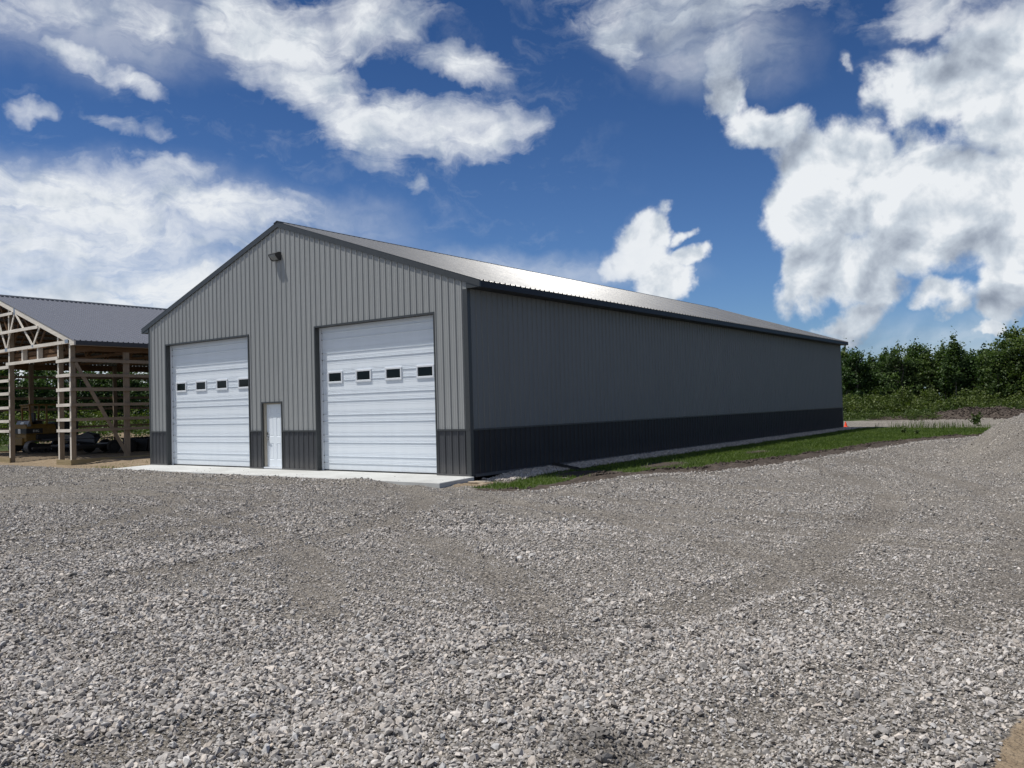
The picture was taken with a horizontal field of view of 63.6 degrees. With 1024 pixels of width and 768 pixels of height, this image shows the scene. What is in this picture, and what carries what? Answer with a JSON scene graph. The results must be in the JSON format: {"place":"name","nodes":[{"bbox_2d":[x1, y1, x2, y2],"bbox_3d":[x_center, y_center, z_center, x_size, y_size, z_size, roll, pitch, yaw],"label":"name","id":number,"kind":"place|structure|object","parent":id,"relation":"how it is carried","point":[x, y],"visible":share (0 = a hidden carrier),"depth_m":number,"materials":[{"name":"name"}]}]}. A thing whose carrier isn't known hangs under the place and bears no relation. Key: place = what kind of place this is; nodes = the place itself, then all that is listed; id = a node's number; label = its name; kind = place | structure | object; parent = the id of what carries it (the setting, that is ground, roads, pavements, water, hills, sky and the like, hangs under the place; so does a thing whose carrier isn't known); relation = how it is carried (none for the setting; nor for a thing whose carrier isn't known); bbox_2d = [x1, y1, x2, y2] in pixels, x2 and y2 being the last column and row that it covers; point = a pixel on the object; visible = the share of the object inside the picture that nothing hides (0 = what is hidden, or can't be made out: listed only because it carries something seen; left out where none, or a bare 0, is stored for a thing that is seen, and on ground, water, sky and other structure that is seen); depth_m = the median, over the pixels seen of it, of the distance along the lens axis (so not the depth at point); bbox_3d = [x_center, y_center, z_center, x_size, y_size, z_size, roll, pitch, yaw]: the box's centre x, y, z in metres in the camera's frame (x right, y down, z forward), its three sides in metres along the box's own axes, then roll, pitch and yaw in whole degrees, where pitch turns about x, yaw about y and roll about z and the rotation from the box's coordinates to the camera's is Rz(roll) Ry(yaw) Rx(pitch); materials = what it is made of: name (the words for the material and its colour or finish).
{"place":"outdoors","nodes":[
{"label":"outdoors","id":0,"kind":"place"},
{"bbox_2d":[0,607,1023,767],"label":"gravel","id":1,"kind":"structure","parent":0,"point":[229,678],"depth_m":5.34,"materials":[{"name":"grey gravel"}]},
{"bbox_2d":[0,396,1023,767],"bbox_3d":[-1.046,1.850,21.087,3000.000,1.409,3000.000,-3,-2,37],"label":"ground","id":2,"kind":"structure","parent":0,"point":[1010,752],"depth_m":9.38,"materials":[{"name":"grey gravel"}]},
{"bbox_2d":[0,370,15,415],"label":"tree","id":3,"kind":"object","parent":2,"relation":"on","point":[3,403],"visible":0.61,"depth_m":62.72,"materials":[{"name":"green plant"}]},
{"bbox_2d":[0,370,23,419],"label":"tree","id":4,"kind":"object","parent":2,"relation":"on","point":[7,390],"visible":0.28,"depth_m":63.86,"materials":[{"name":"green plant"}]},
{"bbox_2d":[0,370,28,416],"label":"tree","id":5,"kind":"object","parent":2,"relation":"on","point":[18,379],"visible":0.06,"depth_m":66.76,"materials":[{"name":"green plant"}]},
{"bbox_2d":[4,375,57,418],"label":"tree","id":6,"kind":"object","parent":2,"relation":"on","point":[37,382],"visible":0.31,"depth_m":65.23,"materials":[{"name":"green plant"}]},
{"bbox_2d":[19,363,55,417],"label":"tree","id":7,"kind":"object","parent":2,"relation":"on","point":[38,372],"visible":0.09,"depth_m":68.85,"materials":[{"name":"green plant"}]},
{"bbox_2d":[8,404,82,453],"bbox_3d":[-25.101,2.391,44.782,2.900,2.616,3.166,-3,-2,37],"label":"bulldozer","id":8,"kind":"object","parent":2,"relation":"on","point":[30,432],"visible":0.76,"depth_m":43.86,"materials":[{"name":"metal"}]},
{"bbox_2d":[24,370,78,417],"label":"tree","id":9,"kind":"object","parent":2,"relation":"on","point":[49,373],"visible":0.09,"depth_m":70.57,"materials":[{"name":"green plant"}]},
{"bbox_2d":[36,371,69,417],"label":"tree","id":10,"kind":"object","parent":2,"relation":"on","point":[66,393],"visible":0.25,"depth_m":66.03,"materials":[{"name":"green plant"}]},
{"bbox_2d":[0,409,149,439],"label":"undergrowth","id":11,"kind":"object","parent":2,"relation":"on","point":[87,423],"visible":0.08,"depth_m":62.74,"materials":[{"name":"green plant"}]},
{"bbox_2d":[0,425,149,447],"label":"brush","id":12,"kind":"object","parent":2,"relation":"on","point":[6,438],"visible":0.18,"depth_m":55.51,"materials":[{"name":"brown plant"}]},
{"bbox_2d":[64,371,90,414],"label":"tree","id":13,"kind":"object","parent":2,"relation":"on","point":[67,380],"visible":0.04,"depth_m":72.18,"materials":[{"name":"green plant"}]},
{"bbox_2d":[0,294,165,464],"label":"pole barn","id":14,"kind":"structure","parent":2,"relation":"on","point":[59,336],"depth_m":37.95,"materials":[{"name":"brown wood"}]},
{"bbox_2d":[65,371,100,421],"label":"tree","id":15,"kind":"object","parent":2,"relation":"on","point":[80,383],"visible":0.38,"depth_m":67.74,"materials":[{"name":"green plant"}]},
{"bbox_2d":[32,437,136,452],"bbox_3d":[-21.155,3.093,41.741,2.710,0.800,5.800,-3,-2,37],"label":"flatbed trailer","id":16,"kind":"object","parent":2,"relation":"on","point":[112,446],"visible":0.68,"depth_m":41.17,"materials":[{"name":"black paint"}]},
{"bbox_2d":[76,432,99,443],"bbox_3d":[-21.364,2.774,41.653,1.592,0.751,0.952,-3,-2,37],"label":"covered pile","id":17,"kind":"object","parent":16,"relation":"on","point":[88,435],"visible":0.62,"depth_m":41.34,"materials":[{"name":"black paint"}]},
{"bbox_2d":[90,371,122,423],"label":"tree","id":18,"kind":"object","parent":2,"relation":"on","point":[97,382],"visible":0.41,"depth_m":69.28,"materials":[{"name":"green plant"}]},
{"bbox_2d":[76,460,147,467],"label":"sparse grass","id":19,"kind":"structure","parent":2,"relation":"on","point":[113,466],"depth_m":31.60,"materials":[{"name":"plant"}]},
{"bbox_2d":[106,372,138,416],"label":"tree","id":20,"kind":"object","parent":2,"relation":"on","point":[120,382],"visible":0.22,"depth_m":70.77,"materials":[{"name":"green plant"}]},
{"bbox_2d":[112,372,147,431],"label":"tree","id":21,"kind":"object","parent":2,"relation":"on","point":[134,383],"visible":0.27,"depth_m":71.13,"materials":[{"name":"green plant"}]},
{"bbox_2d":[121,436,149,450],"bbox_3d":[-18.397,3.109,43.967,2.650,0.660,3.470,-3,-2,37],"label":"steel bin","id":22,"kind":"object","parent":2,"relation":"on","point":[143,443],"visible":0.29,"depth_m":42.23,"materials":[{"name":"black metal"}]},
{"bbox_2d":[132,372,148,415],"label":"tree","id":23,"kind":"object","parent":2,"relation":"on","point":[144,383],"visible":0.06,"depth_m":76.77,"materials":[{"name":"green plant"}]},
{"bbox_2d":[140,381,148,415],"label":"tree","id":24,"kind":"object","parent":2,"relation":"on","point":[146,400],"visible":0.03,"depth_m":72.19,"materials":[{"name":"green plant"}]},
{"bbox_2d":[113,465,473,487],"bbox_3d":[-7.331,2.715,24.908,15.534,0.154,2.000,-3,-2,37],"label":"concrete apron","id":25,"kind":"object","parent":2,"relation":"on","point":[436,481],"visible":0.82,"depth_m":23.14,"materials":[{"name":"white concrete"}]},
{"bbox_2d":[468,481,485,483],"bbox_3d":[-0.874,2.429,20.446,0.557,0.058,0.286,-2,-2,25],"label":"flat rock","id":26,"kind":"object","parent":2,"relation":"on","point":[474,482],"visible":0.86,"depth_m":20.34,"materials":[{"name":"beige stone"}]},
{"bbox_2d":[141,221,847,476],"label":"metal shed","id":27,"kind":"structure","parent":2,"relation":"on","point":[314,349],"depth_m":25.59,"materials":[{"name":"grey metal"}]},
{"bbox_2d":[165,334,250,467],"bbox_3d":[-10.340,0.648,28.168,4.893,4.315,0.248,-3,-2,37],"label":"overhead door","id":28,"kind":"structure","parent":27,"relation":"in","point":[207,381],"depth_m":28.31,"materials":[{"name":"white metal"}]},
{"bbox_2d":[261,401,283,468],"bbox_3d":[-7.481,1.612,25.966,1.025,2.112,0.158,-3,-2,37],"label":"walk door","id":29,"kind":"structure","parent":27,"relation":"in","point":[271,412],"depth_m":26.09,"materials":[{"name":"white metal"}]},
{"bbox_2d":[268,252,280,260],"bbox_3d":[-7.390,-3.972,25.710,0.344,0.265,0.225,-3,-2,37],"label":"wall light","id":30,"kind":"object","parent":27,"relation":"attached to","point":[275,256],"visible":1,"depth_m":25.65,"materials":[{"name":"grey metal"}]},
{"bbox_2d":[314,312,437,473],"bbox_3d":[-3.868,0.339,23.329,4.850,4.315,0.248,-3,-2,37],"label":"overhead door","id":31,"kind":"structure","parent":27,"relation":"in","point":[376,396],"depth_m":23.40,"materials":[{"name":"white metal"}]},
{"bbox_2d":[7,349,986,424],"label":"wood","id":32,"kind":"object","parent":2,"relation":"on","point":[144,413],"depth_m":120.94,"materials":[{"name":"green plant"}]},
{"bbox_2d":[0,442,1023,557],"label":"gravel","id":33,"kind":"structure","parent":2,"relation":"on","point":[26,523],"depth_m":15.61,"materials":[{"name":"grey gravel"}]},
{"bbox_2d":[0,413,1023,494],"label":"gravel","id":34,"kind":"structure","parent":2,"relation":"on","point":[12,484],"depth_m":24.88,"materials":[{"name":"grey gravel"}]},
{"bbox_2d":[482,427,860,480],"bbox_3d":[9.837,2.485,34.600,1.184,0.204,34.042,-3,-2,37],"label":"stone bed","id":35,"kind":"object","parent":2,"relation":"on","point":[511,475],"visible":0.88,"depth_m":26.61,"materials":[{"name":"grey gravel"}]},
{"bbox_2d":[552,463,579,469],"bbox_3d":[1.493,2.295,23.116,0.100,0.055,1.500,-4,2,-23],"label":"metal offcut","id":36,"kind":"object","parent":35,"relation":"on","point":[566,466],"visible":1,"depth_m":23.02,"materials":[{"name":"black metal"}]},
{"bbox_2d":[463,426,989,489],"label":"grass","id":37,"kind":"structure","parent":2,"relation":"on","point":[834,439],"depth_m":30.12,"materials":[{"name":"green plant"}]},
{"bbox_2d":[515,436,976,492],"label":"edge stones","id":38,"kind":"object","parent":2,"relation":"on","point":[765,466],"visible":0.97,"depth_m":22.07,"materials":[{"name":"grey stone"}]},
{"bbox_2d":[492,405,1023,489],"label":"soil clods","id":39,"kind":"object","parent":2,"relation":"on","point":[976,408],"visible":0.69,"depth_m":31.32,"materials":[{"name":"soil"}]},
{"bbox_2d":[841,338,863,395],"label":"tree","id":40,"kind":"object","parent":2,"relation":"on","point":[849,389],"visible":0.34,"depth_m":75.70,"materials":[{"name":"green plant"}]},
{"bbox_2d":[841,340,880,403],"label":"tree","id":41,"kind":"object","parent":2,"relation":"on","point":[854,358],"visible":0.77,"depth_m":73.90,"materials":[{"name":"green plant"}]},
{"bbox_2d":[862,348,879,393],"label":"tree","id":42,"kind":"object","parent":2,"relation":"on","point":[865,370],"visible":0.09,"depth_m":77.45,"materials":[{"name":"green plant"}]},
{"bbox_2d":[860,352,883,396],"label":"tree","id":43,"kind":"object","parent":2,"relation":"on","point":[870,358],"visible":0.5,"depth_m":74.39,"materials":[{"name":"green plant"}]},
{"bbox_2d":[865,346,900,396],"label":"tree","id":44,"kind":"object","parent":2,"relation":"on","point":[880,369],"visible":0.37,"depth_m":72.81,"materials":[{"name":"green plant"}]},
{"bbox_2d":[872,347,897,395],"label":"tree","id":45,"kind":"object","parent":2,"relation":"on","point":[882,368],"visible":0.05,"depth_m":75.70,"materials":[{"name":"green plant"}]},
{"bbox_2d":[843,409,941,420],"bbox_3d":[25.529,2.459,63.845,14.372,0.832,4.293,-3,-2,37],"label":"brush","id":46,"kind":"object","parent":2,"relation":"on","point":[876,415],"visible":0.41,"depth_m":61.16,"materials":[{"name":"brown plant"}]},
{"bbox_2d":[873,340,923,401],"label":"tree","id":47,"kind":"object","parent":2,"relation":"on","point":[891,358],"visible":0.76,"depth_m":71.22,"materials":[{"name":"green plant"}]},
{"bbox_2d":[899,426,906,432],"bbox_3d":[19.112,2.239,40.346,0.340,0.430,0.400,-3,-2,37],"label":"weed","id":48,"kind":"object","parent":2,"relation":"on","point":[904,429],"visible":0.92,"depth_m":40.31,"materials":[{"name":"green plant"}]},
{"bbox_2d":[893,338,939,397],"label":"tree","id":49,"kind":"object","parent":2,"relation":"on","point":[917,350],"visible":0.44,"depth_m":71.67,"materials":[{"name":"green plant"}]},
{"bbox_2d":[895,360,937,397],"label":"tree","id":50,"kind":"object","parent":2,"relation":"on","point":[916,375],"visible":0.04,"depth_m":73.33,"materials":[{"name":"green plant"}]},
{"bbox_2d":[910,343,941,397],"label":"tree","id":51,"kind":"object","parent":2,"relation":"on","point":[927,372],"visible":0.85,"depth_m":70.38,"materials":[{"name":"green plant"}]},
{"bbox_2d":[843,377,1023,416],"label":"undergrowth","id":52,"kind":"object","parent":2,"relation":"on","point":[898,402],"visible":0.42,"depth_m":65.36,"materials":[{"name":"green plant"}]},
{"bbox_2d":[843,402,1023,417],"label":"brush","id":53,"kind":"object","parent":2,"relation":"on","point":[1018,406],"visible":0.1,"depth_m":62.72,"materials":[{"name":"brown plant"}]},
{"bbox_2d":[913,346,957,400],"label":"tree","id":54,"kind":"object","parent":2,"relation":"on","point":[940,392],"visible":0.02,"depth_m":72.80,"materials":[{"name":"green plant"}]},
{"bbox_2d":[875,418,996,428],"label":"tall grass","id":55,"kind":"structure","parent":2,"relation":"on","point":[949,426],"depth_m":45.31,"materials":[{"name":"green plant"}]},
{"bbox_2d":[928,340,953,399],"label":"tree","id":56,"kind":"object","parent":2,"relation":"on","point":[939,356],"visible":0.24,"depth_m":71.11,"materials":[{"name":"green plant"}]},
{"bbox_2d":[929,326,972,397],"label":"tree","id":57,"kind":"object","parent":2,"relation":"on","point":[952,370],"visible":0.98,"depth_m":68.54,"materials":[{"name":"green plant"}]},
{"bbox_2d":[957,348,990,398],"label":"tree","id":58,"kind":"object","parent":2,"relation":"on","point":[969,358],"visible":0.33,"depth_m":69.20,"materials":[{"name":"green plant"}]},
{"bbox_2d":[968,412,982,425],"bbox_3d":[25.968,1.972,46.262,0.652,0.834,0.648,0,-2,-39],"label":"weed","id":59,"kind":"object","parent":2,"relation":"on","point":[976,418],"visible":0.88,"depth_m":46.16,"materials":[{"name":"green plant"}]},
{"bbox_2d":[965,341,1004,394],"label":"tree","id":60,"kind":"object","parent":2,"relation":"on","point":[977,366],"visible":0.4,"depth_m":67.85,"materials":[{"name":"green plant"}]},
{"bbox_2d":[968,343,1007,389],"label":"tree","id":61,"kind":"object","parent":2,"relation":"on","point":[981,365],"visible":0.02,"depth_m":70.58,"materials":[{"name":"green plant"}]},
{"bbox_2d":[971,332,1023,401],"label":"tree","id":62,"kind":"object","parent":2,"relation":"on","point":[992,368],"visible":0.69,"depth_m":65.96,"materials":[{"name":"green plant"}]},
{"bbox_2d":[987,319,1023,398],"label":"tree","id":63,"kind":"object","parent":2,"relation":"on","point":[1008,333],"visible":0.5,"depth_m":65.74,"materials":[{"name":"green plant"}]},
{"bbox_2d":[999,327,1023,396],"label":"tree","id":64,"kind":"object","parent":2,"relation":"on","point":[1018,344],"visible":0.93,"depth_m":64.61,"materials":[{"name":"green plant"}]},
{"bbox_2d":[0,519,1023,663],"bbox_3d":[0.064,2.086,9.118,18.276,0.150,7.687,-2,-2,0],"label":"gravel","id":65,"kind":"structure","parent":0,"point":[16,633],"depth_m":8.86,"materials":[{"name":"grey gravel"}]},
{"bbox_2d":[0,0,1023,401],"label":"sky","id":66,"kind":"structure","parent":0,"point":[852,170],"materials":[{"name":"blue"}]}
]}

